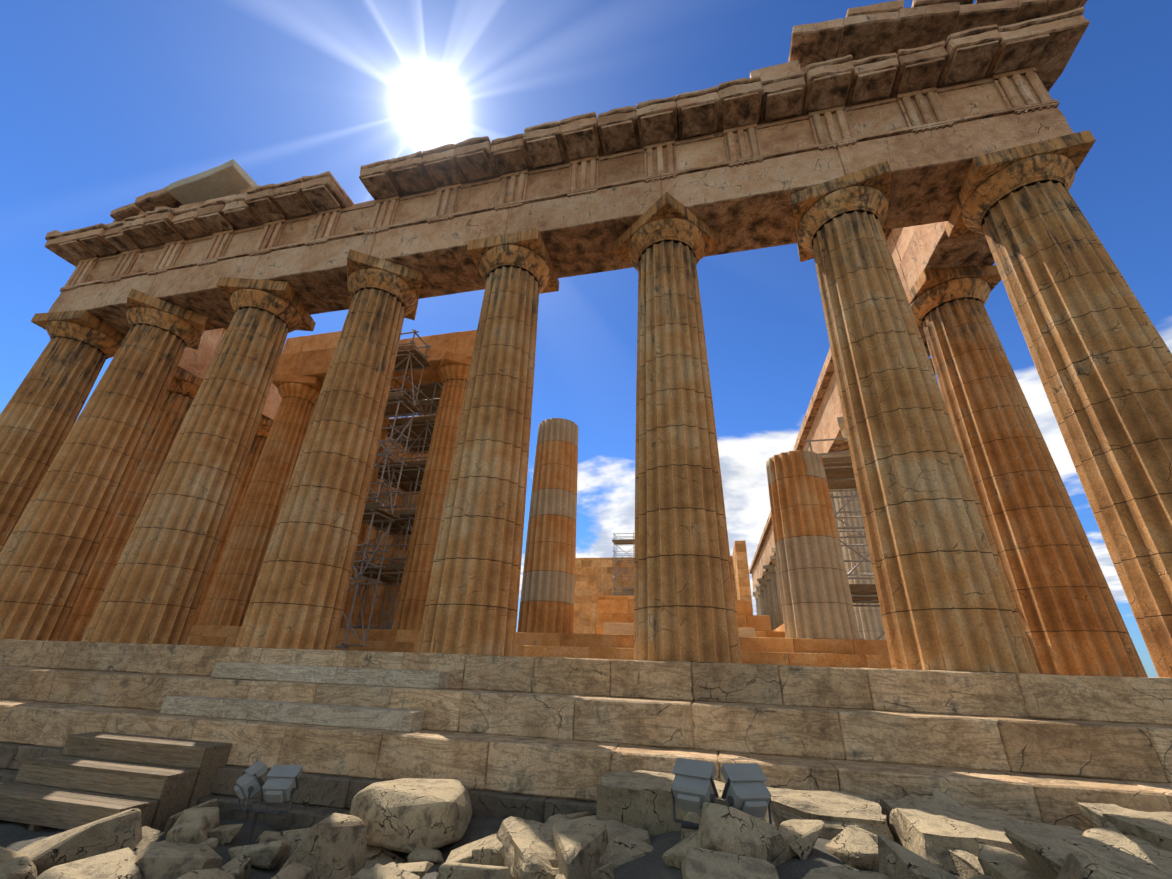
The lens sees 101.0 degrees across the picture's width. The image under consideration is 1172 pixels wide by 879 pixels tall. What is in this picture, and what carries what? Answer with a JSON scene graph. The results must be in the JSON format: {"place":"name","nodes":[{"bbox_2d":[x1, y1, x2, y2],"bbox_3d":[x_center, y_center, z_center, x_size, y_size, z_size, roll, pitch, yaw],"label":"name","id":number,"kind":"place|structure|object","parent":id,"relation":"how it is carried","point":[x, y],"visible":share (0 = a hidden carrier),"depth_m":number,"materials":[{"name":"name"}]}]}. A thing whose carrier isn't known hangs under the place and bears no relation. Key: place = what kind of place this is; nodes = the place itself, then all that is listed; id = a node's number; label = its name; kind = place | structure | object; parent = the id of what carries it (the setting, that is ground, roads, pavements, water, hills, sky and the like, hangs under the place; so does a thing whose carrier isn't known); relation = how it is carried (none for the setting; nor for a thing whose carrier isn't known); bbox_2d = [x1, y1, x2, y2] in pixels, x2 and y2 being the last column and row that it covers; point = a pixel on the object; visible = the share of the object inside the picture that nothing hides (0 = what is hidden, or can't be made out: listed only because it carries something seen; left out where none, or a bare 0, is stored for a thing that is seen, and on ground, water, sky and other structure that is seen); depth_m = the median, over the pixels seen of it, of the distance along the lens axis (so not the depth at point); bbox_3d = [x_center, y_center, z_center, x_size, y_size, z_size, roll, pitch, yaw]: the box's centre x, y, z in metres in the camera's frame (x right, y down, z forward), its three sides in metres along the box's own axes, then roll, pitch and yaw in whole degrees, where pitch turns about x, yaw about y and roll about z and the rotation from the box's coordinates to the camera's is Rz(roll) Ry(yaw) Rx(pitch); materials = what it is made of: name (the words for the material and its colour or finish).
{"place":"outdoors","nodes":[
{"label":"outdoors","id":0,"kind":"place"},
{"bbox_2d":[0,818,962,878],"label":"rocky ground","id":1,"kind":"structure","parent":0,"point":[16,836],"depth_m":4.99,"materials":[{"name":"grey stone"}]},
{"bbox_2d":[0,732,231,830],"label":"timber stair","id":2,"kind":"object","parent":1,"relation":"on","point":[35,795],"visible":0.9,"depth_m":6.76,"materials":[{"name":"brown wood"}]},
{"bbox_2d":[232,761,302,844],"bbox_3d":[-3.831,4.383,5.655,0.812,0.979,0.379,-4,-26,13],"label":"floodlight pair","id":3,"kind":"object","parent":1,"relation":"on","point":[281,785],"visible":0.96,"depth_m":5.68,"materials":[{"name":"grey metal"}]},
{"bbox_2d":[0,742,596,830],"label":"foundation course","id":4,"kind":"object","parent":1,"relation":"on","point":[317,798],"visible":0.15,"depth_m":6.65,"materials":[{"name":"grey stone"}]},
{"bbox_2d":[0,639,1171,830],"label":"stone steps","id":5,"kind":"structure","parent":1,"relation":"on","point":[1051,749],"depth_m":6.85,"materials":[{"name":"stone"}]},
{"bbox_2d":[0,310,125,551],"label":"facade column","id":6,"kind":"structure","parent":5,"relation":"on","point":[40,413],"depth_m":15.99,"materials":[{"name":"stone"}]},
{"bbox_2d":[0,289,207,640],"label":"facade column","id":7,"kind":"structure","parent":5,"relation":"on","point":[50,550],"depth_m":13.88,"materials":[{"name":"stone"}]},
{"bbox_2d":[60,367,202,641],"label":"column","id":8,"kind":"structure","parent":5,"relation":"on","point":[182,390],"depth_m":18.18,"materials":[{"name":"stone"}]},
{"bbox_2d":[82,277,315,644],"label":"facade column","id":9,"kind":"structure","parent":5,"relation":"on","point":[153,591],"depth_m":12.71,"materials":[{"name":"stone"}]},
{"bbox_2d":[160,662,449,731],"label":"stone blocks","id":10,"kind":"structure","parent":5,"relation":"on","point":[392,719],"depth_m":8.15,"materials":[{"name":"stone"}]},
{"bbox_2d":[235,249,423,649],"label":"facade column","id":11,"kind":"structure","parent":5,"relation":"on","point":[297,600],"depth_m":11.65,"materials":[{"name":"stone"}]},
{"bbox_2d":[334,329,430,650],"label":"pronaos scaffold tubes","id":12,"kind":"object","parent":5,"relation":"on","point":[390,440],"visible":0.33,"depth_m":15.94},
{"bbox_2d":[362,345,430,519],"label":"scaffold platforms","id":13,"kind":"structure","parent":12,"relation":"on","point":[391,408],"depth_m":17.50,"materials":[{"name":"brown wood"}]},
{"bbox_2d":[417,229,558,656],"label":"facade column","id":14,"kind":"structure","parent":5,"relation":"on","point":[471,605],"depth_m":10.60,"materials":[{"name":"stone"}]},
{"bbox_2d":[45,7,1089,334],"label":"entablature","id":15,"kind":"structure","parent":14,"relation":"on","point":[737,163],"depth_m":13.19,"materials":[{"name":"stone"}]},
{"bbox_2d":[45,0,1086,240],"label":"pediment remains","id":16,"kind":"object","parent":15,"relation":"on","point":[877,30],"visible":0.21,"depth_m":12.29,"materials":[{"name":"stone"}]},
{"bbox_2d":[110,186,259,220],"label":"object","id":17,"kind":"object","parent":16,"relation":"on","point":[149,201],"visible":0.29,"depth_m":17.62,"materials":[{"name":"stone"}]},
{"bbox_2d":[167,159,258,204],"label":"pediment block","id":18,"kind":"structure","parent":16,"relation":"on","point":[231,177],"depth_m":17.28,"materials":[{"name":"white stone"}]},
{"bbox_2d":[185,625,891,668],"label":"steps","id":19,"kind":"structure","parent":5,"relation":"on","point":[842,653],"depth_m":12.88,"materials":[{"name":"stone"}]},
{"bbox_2d":[192,416,272,624],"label":"column","id":20,"kind":"structure","parent":19,"relation":"on","point":[262,432],"depth_m":22.38,"materials":[{"name":"stone"}]},
{"bbox_2d":[197,374,322,625],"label":"column","id":21,"kind":"structure","parent":19,"relation":"on","point":[227,602],"depth_m":18.36,"materials":[{"name":"stone"}]},
{"bbox_2d":[275,330,476,384],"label":"entablature","id":22,"kind":"structure","parent":21,"relation":"on","point":[310,355],"depth_m":20.49,"materials":[{"name":"stone"}]},
{"bbox_2d":[339,372,411,627],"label":"column","id":23,"kind":"structure","parent":19,"relation":"on","point":[396,383],"depth_m":18.12,"materials":[{"name":"stone"}]},
{"bbox_2d":[346,382,441,628],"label":"pronaos scaffold tubes","id":24,"kind":"object","parent":19,"relation":"on","point":[391,578],"visible":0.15,"depth_m":19.24},
{"bbox_2d":[358,383,442,581],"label":"pronaos scaffold planks","id":25,"kind":"object","parent":24,"relation":"on","point":[427,390],"visible":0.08,"depth_m":20.24,"materials":[{"name":"brown wood"}]},
{"bbox_2d":[392,351,470,629],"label":"column","id":26,"kind":"structure","parent":19,"relation":"on","point":[451,373],"depth_m":16.59,"materials":[{"name":"stone"}]},
{"bbox_2d":[517,418,577,632],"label":"broken column","id":27,"kind":"structure","parent":19,"relation":"on","point":[547,594],"depth_m":15.12,"materials":[{"name":"stone"}]},
{"bbox_2d":[612,532,634,594],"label":"scaffold tubes","id":28,"kind":"object","parent":19,"relation":"on","point":[615,560],"depth_m":54.15,"materials":[{"name":"metal"}]},
{"bbox_2d":[611,539,634,595],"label":"scaffold platforms","id":29,"kind":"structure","parent":28,"relation":"on","point":[629,541],"depth_m":54.70,"materials":[{"name":"brown wood"}]},
{"bbox_2d":[604,623,754,636],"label":"restoration blocks","id":30,"kind":"structure","parent":19,"relation":"on","point":[618,628],"depth_m":16.25,"materials":[{"name":"stone"}]},
{"bbox_2d":[766,450,859,638],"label":"column","id":31,"kind":"structure","parent":19,"relation":"on","point":[816,599],"depth_m":13.15,"materials":[{"name":"stone"}]},
{"bbox_2d":[612,192,741,663],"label":"facade column","id":32,"kind":"structure","parent":5,"relation":"on","point":[684,595],"depth_m":9.60,"materials":[{"name":"stone"}]},
{"bbox_2d":[753,592,758,614],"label":"column","id":33,"kind":"structure","parent":5,"relation":"on","point":[755,596],"depth_m":69.73,"materials":[{"name":"stone"}]},
{"bbox_2d":[754,588,761,614],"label":"column","id":34,"kind":"structure","parent":5,"relation":"on","point":[757,591],"depth_m":66.39,"materials":[{"name":"stone"}]},
{"bbox_2d":[749,221,994,591],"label":"entablature","id":35,"kind":"structure","parent":34,"relation":"on","point":[916,251],"depth_m":15.64,"materials":[{"name":"stone"}]},
{"bbox_2d":[755,583,765,614],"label":"column","id":36,"kind":"structure","parent":5,"relation":"on","point":[759,586],"depth_m":62.57,"materials":[{"name":"stone"}]},
{"bbox_2d":[757,578,770,623],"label":"column","id":37,"kind":"structure","parent":5,"relation":"on","point":[763,581],"depth_m":58.75,"materials":[{"name":"stone"}]},
{"bbox_2d":[762,571,775,630],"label":"column","id":38,"kind":"structure","parent":5,"relation":"on","point":[767,575],"depth_m":54.50,"materials":[{"name":"stone"}]},
{"bbox_2d":[763,564,780,627],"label":"column","id":39,"kind":"structure","parent":5,"relation":"on","point":[770,568],"depth_m":50.75,"materials":[{"name":"stone"}]},
{"bbox_2d":[770,555,783,624],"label":"column","id":40,"kind":"structure","parent":5,"relation":"on","point":[773,560],"depth_m":47.15,"materials":[{"name":"stone"}]},
{"bbox_2d":[829,492,843,558],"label":"column","id":41,"kind":"structure","parent":5,"relation":"on","point":[833,503],"depth_m":28.19,"materials":[{"name":"stone"}]},
{"bbox_2d":[837,416,847,440],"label":"column","id":42,"kind":"structure","parent":5,"relation":"on","point":[840,421],"depth_m":21.82,"materials":[{"name":"stone"}]},
{"bbox_2d":[805,438,884,639],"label":"scaffold tubes","id":43,"kind":"object","parent":5,"relation":"on","point":[809,441],"visible":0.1,"depth_m":15.82},
{"bbox_2d":[822,456,878,602],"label":"scaffold planks","id":44,"kind":"object","parent":43,"relation":"on","point":[855,589],"visible":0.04,"depth_m":15.79,"materials":[{"name":"brown wood"}]},
{"bbox_2d":[820,450,885,639],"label":"column","id":45,"kind":"structure","parent":5,"relation":"on","point":[869,620],"depth_m":23.11,"materials":[{"name":"stone"}]},
{"bbox_2d":[791,161,1039,673],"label":"facade column","id":46,"kind":"structure","parent":5,"relation":"on","point":[946,599],"depth_m":8.65,"materials":[{"name":"stone"}]},
{"bbox_2d":[929,358,935,373],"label":"column","id":47,"kind":"structure","parent":5,"relation":"on","point":[930,359],"depth_m":17.49,"materials":[{"name":"stone"}]},
{"bbox_2d":[907,265,1147,677],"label":"column","id":48,"kind":"structure","parent":5,"relation":"on","point":[1071,618],"depth_m":11.27,"materials":[{"name":"stone"}]},
{"bbox_2d":[945,130,1171,677],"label":"facade column","id":49,"kind":"structure","parent":5,"relation":"on","point":[1100,353],"depth_m":8.81,"materials":[{"name":"stone"}]},
{"bbox_2d":[0,770,1171,878],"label":"loose blocks","id":50,"kind":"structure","parent":1,"relation":"on","point":[940,836],"depth_m":4.43,"materials":[{"name":"stone"}]},
{"bbox_2d":[671,757,771,829],"bbox_3d":[1.104,3.262,3.876,0.810,1.129,0.371,-4,-26,13],"label":"floodlight pair","id":51,"kind":"object","parent":1,"relation":"on","point":[694,789],"visible":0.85,"depth_m":3.98,"materials":[{"name":"grey metal"}]},
{"bbox_2d":[346,414,784,637],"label":"cella walls","id":52,"kind":"structure","parent":0,"point":[597,605],"depth_m":23.17,"materials":[{"name":"stone"}]},
{"bbox_2d":[0,0,1171,677],"label":"sky","id":53,"kind":"structure","parent":0,"point":[105,105],"materials":[{"name":"blue"}]},
{"bbox_3d":[-15.504,5.853,26.260,2.040,10.430,2.040,17,-29,-28],"label":"column","id":54,"kind":"object","parent":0,"visible":0},
{"bbox_2d":[178,327,281,420],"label":"entablature","id":55,"kind":"structure","parent":54,"relation":"on","point":[195,362],"depth_m":21.09,"materials":[{"name":"stone"}]}
]}

